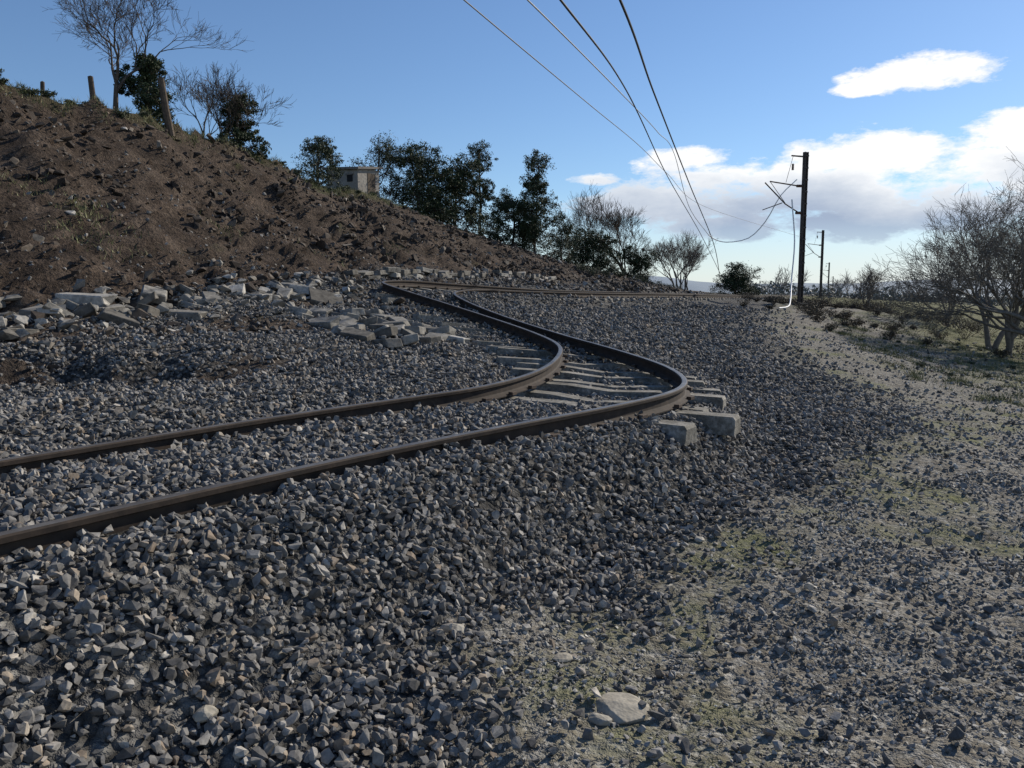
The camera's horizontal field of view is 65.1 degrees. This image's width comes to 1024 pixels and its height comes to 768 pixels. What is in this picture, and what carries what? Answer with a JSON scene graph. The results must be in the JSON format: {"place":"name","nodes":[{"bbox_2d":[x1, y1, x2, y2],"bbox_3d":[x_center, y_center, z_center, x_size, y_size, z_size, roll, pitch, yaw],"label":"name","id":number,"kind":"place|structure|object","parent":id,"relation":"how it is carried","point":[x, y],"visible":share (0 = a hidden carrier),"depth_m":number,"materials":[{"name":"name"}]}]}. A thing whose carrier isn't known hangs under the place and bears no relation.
{"place":"outdoors","nodes":[
{"label":"outdoors","id":0,"kind":"place"},
{"bbox_2d":[0,84,1023,767],"bbox_3d":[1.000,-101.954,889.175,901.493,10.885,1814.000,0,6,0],"label":"ground","id":1,"kind":"structure","parent":0,"point":[38,210],"depth_m":4.71,"materials":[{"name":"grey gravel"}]},
{"bbox_2d":[0,297,5,307],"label":"stone slab","id":2,"kind":"object","parent":1,"relation":"on","point":[2,304],"depth_m":10.98,"materials":[{"name":"grey stone"}]},
{"bbox_2d":[40,81,44,95],"bbox_3d":[-11.887,-7.311,20.309,0.144,0.703,0.116,0,6,0],"label":"fence post","id":3,"kind":"object","parent":1,"relation":"on","point":[42,84],"visible":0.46,"depth_m":20.25,"materials":[{"name":"brown wood"}]},
{"bbox_2d":[55,292,117,305],"bbox_3d":[-6.165,-1.225,11.633,0.737,0.210,0.372,-1,6,-4],"label":"stone slab","id":4,"kind":"object","parent":1,"relation":"on","point":[98,299],"depth_m":11.48,"materials":[{"name":"grey stone"}]},
{"bbox_2d":[87,75,95,98],"bbox_3d":[-11.046,-7.549,21.189,0.249,1.159,0.155,0,6,0],"label":"fence post","id":5,"kind":"object","parent":1,"relation":"on","point":[91,85],"visible":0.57,"depth_m":21.11,"materials":[{"name":"brown wood"}]},
{"bbox_2d":[113,51,177,125],"bbox_3d":[-10.533,-8.425,23.389,1.869,2.625,1.686,5,8,37],"label":"cypress tree","id":6,"kind":"object","parent":1,"relation":"on","point":[144,91],"visible":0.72,"depth_m":23.12,"materials":[{"name":"green plant"}]},
{"bbox_2d":[42,0,253,108],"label":"bare tree","id":7,"kind":"object","parent":1,"relation":"on","point":[132,24],"visible":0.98,"depth_m":22.78,"materials":[{"name":"brown plant"}]},
{"bbox_2d":[0,281,305,334],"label":"broken masonry","id":8,"kind":"object","parent":1,"relation":"on","point":[108,314],"visible":0.66,"depth_m":11.27,"materials":[{"name":"stone"}]},
{"bbox_2d":[140,285,166,303],"bbox_3d":[-5.598,-1.386,12.523,0.442,0.328,0.352,-4,8,-33],"label":"stone slab","id":9,"kind":"object","parent":1,"relation":"on","point":[146,290],"depth_m":12.46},
{"bbox_2d":[157,77,174,135],"bbox_3d":[-9.853,-7.876,22.863,0.420,1.667,0.213,0,6,0],"label":"fence post","id":10,"kind":"object","parent":1,"relation":"on","point":[165,105],"visible":0.94,"depth_m":22.79,"materials":[{"name":"brown wood"}]},
{"bbox_2d":[169,309,207,320],"bbox_3d":[-4.944,-1.007,11.869,0.805,0.234,0.371,-1,6,-5],"label":"stone slab","id":11,"kind":"object","parent":1,"relation":"on","point":[195,315],"depth_m":11.73,"materials":[{"name":"grey stone"}]},
{"bbox_2d":[0,259,377,346],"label":"stone rubble","id":12,"kind":"object","parent":1,"relation":"on","point":[164,307],"visible":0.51,"depth_m":12.62,"materials":[{"name":"grey stone"}]},
{"bbox_2d":[192,705,218,722],"bbox_3d":[-1.047,1.128,2.744,0.081,0.056,0.082,0,6,0],"label":"field stone","id":13,"kind":"object","parent":1,"relation":"on","point":[203,713],"visible":0.93,"depth_m":2.72,"materials":[{"name":"grey stone"}]},
{"bbox_2d":[163,61,296,135],"bbox_3d":[-9.641,-9.049,26.512,3.563,3.326,3.775,6,9,43],"label":"bare tree","id":14,"kind":"object","parent":1,"relation":"on","point":[227,92],"visible":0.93,"depth_m":26.53,"materials":[{"name":"brown plant"}]},
{"bbox_2d":[0,75,468,269],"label":"crest grass","id":15,"kind":"structure","parent":1,"relation":"on","point":[204,136],"depth_m":20.11,"materials":[{"name":"brown plant"}]},
{"bbox_2d":[215,91,271,159],"bbox_3d":[-9.234,-8.637,27.034,1.792,2.481,2.083,-5,8,-37],"label":"evergreen tree","id":16,"kind":"object","parent":1,"relation":"on","point":[242,135],"visible":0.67,"depth_m":26.79,"materials":[{"name":"green plant"}]},
{"bbox_2d":[0,68,541,254],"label":"crest weeds","id":17,"kind":"object","parent":1,"relation":"on","point":[46,92],"visible":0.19,"depth_m":22.04,"materials":[{"name":"green plant"}]},
{"bbox_2d":[291,135,344,187],"bbox_3d":[-8.259,-9.272,33.891,2.399,2.700,2.951,0,6,0],"label":"olive tree","id":18,"kind":"object","parent":1,"relation":"on","point":[319,148],"visible":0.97,"depth_m":33.73,"materials":[{"name":"green plant"}]},
{"bbox_2d":[309,287,343,305],"bbox_3d":[-3.466,-1.562,14.915,0.649,0.481,0.530,-3,7,-23],"label":"stone slab","id":19,"kind":"object","parent":1,"relation":"on","point":[317,296],"depth_m":14.85,"materials":[{"name":"grey stone"}]},
{"bbox_2d":[323,166,382,196],"bbox_3d":[-7.450,-9.310,37.693,2.114,2.053,1.897,3,7,28],"label":"stone hut","id":20,"kind":"object","parent":1,"relation":"on","point":[365,179],"visible":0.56,"depth_m":36.97,"materials":[{"name":"paint"}]},
{"bbox_2d":[367,173,375,194],"bbox_3d":[-6.566,-9.107,37.471,0.040,1.400,0.600,3,7,28],"label":"door","id":21,"kind":"structure","parent":20,"relation":"in","point":[371,185],"depth_m":37.40,"materials":[{"name":"brown wood"}]},
{"bbox_2d":[0,96,707,373],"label":"slope rubble","id":22,"kind":"object","parent":1,"relation":"on","point":[634,285],"visible":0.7,"depth_m":20.61,"materials":[{"name":"brown soil"}]},
{"bbox_2d":[345,130,408,203],"bbox_3d":[-6.835,-10.478,39.585,3.481,4.199,3.577,0,6,0],"label":"olive tree","id":23,"kind":"object","parent":1,"relation":"on","point":[390,149],"visible":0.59,"depth_m":39.62,"materials":[{"name":"green plant"}]},
{"bbox_2d":[288,305,470,347],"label":"collapsed stone wall","id":24,"kind":"structure","parent":1,"relation":"on","point":[346,322],"depth_m":12.39,"materials":[{"name":"grey stone"}]},
{"bbox_2d":[385,137,459,224],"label":"pine tree","id":25,"kind":"object","parent":1,"relation":"on","point":[417,163],"visible":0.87,"depth_m":40.03,"materials":[{"name":"green plant"}]},
{"bbox_2d":[343,267,557,281],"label":"retaining wall","id":26,"kind":"structure","parent":1,"relation":"on","point":[396,272],"depth_m":22.02,"materials":[{"name":"stone"}]},
{"bbox_2d":[422,153,490,235],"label":"pine tree","id":27,"kind":"object","parent":1,"relation":"on","point":[466,171],"visible":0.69,"depth_m":41.48,"materials":[{"name":"green plant"}]},
{"bbox_2d":[449,623,463,633],"bbox_3d":[-0.254,1.097,3.596,0.085,0.045,0.092,-2,7,-15],"label":"field stone","id":28,"kind":"object","parent":1,"relation":"on","point":[457,627],"visible":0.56,"depth_m":3.57,"materials":[{"name":"grey stone"}]},
{"bbox_2d":[458,139,503,236],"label":"olive tree","id":29,"kind":"object","parent":1,"relation":"on","point":[487,195],"visible":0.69,"depth_m":43.44,"materials":[{"name":"green plant"}]},
{"bbox_2d":[0,85,1023,767],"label":"track ballast","id":30,"kind":"structure","parent":1,"relation":"on","point":[146,467],"depth_m":4.53,"materials":[{"name":"grey gravel"}]},
{"bbox_2d":[289,284,313,295],"bbox_3d":[-3.889,-1.753,15.208,0.524,0.277,0.558,1,7,12],"label":"stone slab","id":31,"kind":"object","parent":30,"relation":"on","point":[301,288],"depth_m":14.98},
{"bbox_2d":[0,280,811,558],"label":"railway track","id":32,"kind":"structure","parent":30,"relation":"on","point":[538,375],"depth_m":6.94,"materials":[{"name":"metal"}]},
{"bbox_2d":[481,188,544,253],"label":"pine tree","id":33,"kind":"object","parent":1,"relation":"on","point":[507,204],"visible":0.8,"depth_m":45.68,"materials":[{"name":"green plant"}]},
{"bbox_2d":[501,149,580,261],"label":"olive tree","id":34,"kind":"object","parent":1,"relation":"on","point":[534,184],"visible":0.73,"depth_m":46.22,"materials":[{"name":"green plant"}]},
{"bbox_2d":[553,652,572,662],"bbox_3d":[0.221,1.180,3.452,0.078,0.032,0.097,4,7,31],"label":"field stone","id":35,"kind":"object","parent":1,"relation":"on","point":[564,657],"visible":0.99,"depth_m":3.43,"materials":[{"name":"grey stone"}]},
{"bbox_2d":[545,220,583,263],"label":"evergreen tree","id":36,"kind":"object","parent":1,"relation":"on","point":[564,230],"visible":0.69,"depth_m":49.98,"materials":[{"name":"green plant"}]},
{"bbox_2d":[581,638,593,643],"bbox_3d":[0.348,1.189,3.706,0.064,0.031,0.043,0,6,0],"label":"field stone","id":37,"kind":"object","parent":1,"relation":"on","point":[588,640],"visible":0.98,"depth_m":3.69,"materials":[{"name":"grey stone"}]},
{"bbox_2d":[562,227,628,271],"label":"bush","id":38,"kind":"object","parent":1,"relation":"on","point":[588,246],"visible":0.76,"depth_m":51.96,"materials":[{"name":"green plant"}]},
{"bbox_2d":[546,180,653,276],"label":"bare tree","id":39,"kind":"object","parent":1,"relation":"on","point":[614,226],"visible":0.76,"depth_m":56.85,"materials":[{"name":"brown plant"}]},
{"bbox_2d":[588,712,611,725],"bbox_3d":[0.329,1.264,3.022,0.090,0.036,0.064,5,8,40],"label":"field stone","id":40,"kind":"object","parent":1,"relation":"on","point":[598,719],"visible":1,"depth_m":3.00,"materials":[{"name":"grey stone"}]},
{"bbox_2d":[596,692,649,724],"bbox_3d":[0.434,1.254,3.112,0.206,0.061,0.221,5,8,37],"label":"field stone","id":41,"kind":"object","parent":1,"relation":"on","point":[622,708],"visible":0.88,"depth_m":3.07,"materials":[{"name":"grey stone"}]},
{"bbox_2d":[576,262,682,288],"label":"hillside shrubs","id":42,"kind":"object","parent":1,"relation":"on","point":[581,266],"visible":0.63,"depth_m":43.72,"materials":[{"name":"green plant"}]},
{"bbox_2d":[614,243,661,283],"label":"bush","id":43,"kind":"object","parent":1,"relation":"on","point":[643,262],"visible":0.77,"depth_m":55.90,"materials":[{"name":"green plant"}]},
{"bbox_2d":[559,0,720,273],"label":"overhead cable","id":44,"kind":"object","parent":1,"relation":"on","point":[580,25],"visible":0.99,"depth_m":15.65,"materials":[{"name":"metal"}]},
{"bbox_2d":[619,0,719,276],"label":"overhead cable","id":45,"kind":"object","parent":1,"relation":"on","point":[631,27],"visible":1,"depth_m":16.10,"materials":[{"name":"metal"}]},
{"bbox_2d":[647,230,717,287],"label":"bare tree","id":46,"kind":"object","parent":1,"relation":"on","point":[665,247],"visible":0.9,"depth_m":59.47,"materials":[{"name":"brown plant"}]},
{"bbox_2d":[663,228,706,289],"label":"bare tree","id":47,"kind":"object","parent":1,"relation":"on","point":[684,272],"visible":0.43,"depth_m":64.78,"materials":[{"name":"brown plant"}]},
{"bbox_2d":[694,536,704,541],"bbox_3d":[1.201,0.996,5.142,0.068,0.036,0.078,0,6,0],"label":"field stone","id":48,"kind":"object","parent":1,"relation":"on","point":[698,539],"visible":1,"depth_m":5.12,"materials":[{"name":"grey stone"}]},
{"bbox_2d":[708,260,763,294],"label":"evergreen shrub","id":49,"kind":"object","parent":1,"relation":"on","point":[737,279],"visible":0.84,"depth_m":61.11,"materials":[{"name":"green plant"}]},
{"bbox_2d":[762,152,808,304],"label":"catenary pole","id":50,"kind":"object","parent":1,"relation":"on","point":[804,192],"visible":0.91,"depth_m":41.21,"materials":[{"name":"metal"}]},
{"bbox_2d":[464,0,792,234],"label":"overhead wire","id":51,"kind":"object","parent":50,"relation":"attached to","point":[570,88],"visible":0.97,"depth_m":20.05,"materials":[{"name":"black metal"}]},
{"bbox_2d":[709,179,796,242],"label":"fallen wire","id":52,"kind":"object","parent":50,"relation":"attached to","point":[762,224],"visible":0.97,"depth_m":41.92,"materials":[{"name":"metal"}]},
{"bbox_2d":[527,0,708,234],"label":"overhead wire","id":53,"kind":"object","parent":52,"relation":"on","point":[539,11],"visible":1,"depth_m":20.08,"materials":[{"name":"black metal"}]},
{"bbox_2d":[778,199,794,308],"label":"fallen wire","id":54,"kind":"object","parent":50,"relation":"hanging from","point":[793,257],"visible":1,"depth_m":40.39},
{"bbox_2d":[805,230,824,297],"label":"catenary pole","id":55,"kind":"object","parent":1,"relation":"on","point":[821,261],"visible":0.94,"depth_m":93.86,"materials":[{"name":"metal"}]},
{"bbox_2d":[819,262,829,295],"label":"catenary pole","id":56,"kind":"object","parent":1,"relation":"on","point":[828,270],"visible":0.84,"depth_m":173.29,"materials":[{"name":"metal"}]},
{"bbox_2d":[838,264,894,310],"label":"bare tree","id":57,"kind":"object","parent":1,"relation":"on","point":[870,281],"visible":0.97,"depth_m":45.51,"materials":[{"name":"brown plant"}]},
{"bbox_2d":[737,292,1011,357],"bbox_3d":[16.473,-3.772,42.433,8.928,2.240,33.569,2,7,15],"label":"scrub","id":58,"kind":"object","parent":1,"relation":"on","point":[811,309],"visible":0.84,"depth_m":33.90,"materials":[{"name":"green plant"}]},
{"bbox_2d":[733,279,1023,307],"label":"distant hedgerow","id":59,"kind":"object","parent":1,"relation":"on","point":[993,300],"visible":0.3,"depth_m":123.12,"materials":[{"name":"green plant"}]},
{"bbox_2d":[734,265,1023,305],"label":"distant trees","id":60,"kind":"object","parent":1,"relation":"on","point":[836,285],"visible":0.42,"depth_m":127.40,"materials":[{"name":"brown plant"}]},
{"bbox_2d":[804,290,1023,353],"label":"dry scrub","id":61,"kind":"object","parent":1,"relation":"on","point":[967,325],"visible":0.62,"depth_m":41.94,"materials":[{"name":"brown plant"}]},
{"bbox_2d":[823,314,1023,415],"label":"field grass","id":62,"kind":"structure","parent":1,"relation":"on","point":[917,377],"depth_m":21.13,"materials":[{"name":"green plant"}]},
{"bbox_2d":[859,337,1017,401],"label":"green weeds","id":63,"kind":"object","parent":1,"relation":"on","point":[969,361],"visible":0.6,"depth_m":21.59,"materials":[{"name":"green plant"}]},
{"bbox_2d":[863,153,1023,344],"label":"bare tree","id":64,"kind":"object","parent":1,"relation":"on","point":[978,303],"visible":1,"depth_m":25.60,"materials":[{"name":"brown plant"}]},
{"bbox_2d":[907,228,1004,325],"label":"bare tree","id":65,"kind":"object","parent":1,"relation":"on","point":[951,306],"visible":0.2,"depth_m":40.56,"materials":[{"name":"brown plant"}]},
{"bbox_2d":[896,167,1023,355],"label":"bare tree","id":66,"kind":"object","parent":1,"relation":"on","point":[1010,337],"visible":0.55,"depth_m":28.26,"materials":[{"name":"brown plant"}]},
{"bbox_2d":[896,200,1023,350],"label":"bare tree","id":67,"kind":"object","parent":1,"relation":"on","point":[998,340],"visible":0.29,"depth_m":31.53,"materials":[{"name":"brown plant"}]},
{"bbox_2d":[0,0,1023,296],"label":"sky","id":68,"kind":"structure","parent":0,"point":[896,106],"materials":[{"name":"blue"}]},
{"bbox_2d":[410,323,1023,767],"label":"verge gravel","id":69,"kind":"structure","parent":0,"point":[936,731],"depth_m":3.79,"materials":[{"name":"grey gravel"}]},
{"bbox_2d":[633,276,1023,295],"bbox_3d":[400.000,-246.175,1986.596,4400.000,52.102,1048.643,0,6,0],"label":"distant hills","id":70,"kind":"structure","parent":0,"point":[697,286],"depth_m":1712.16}
]}

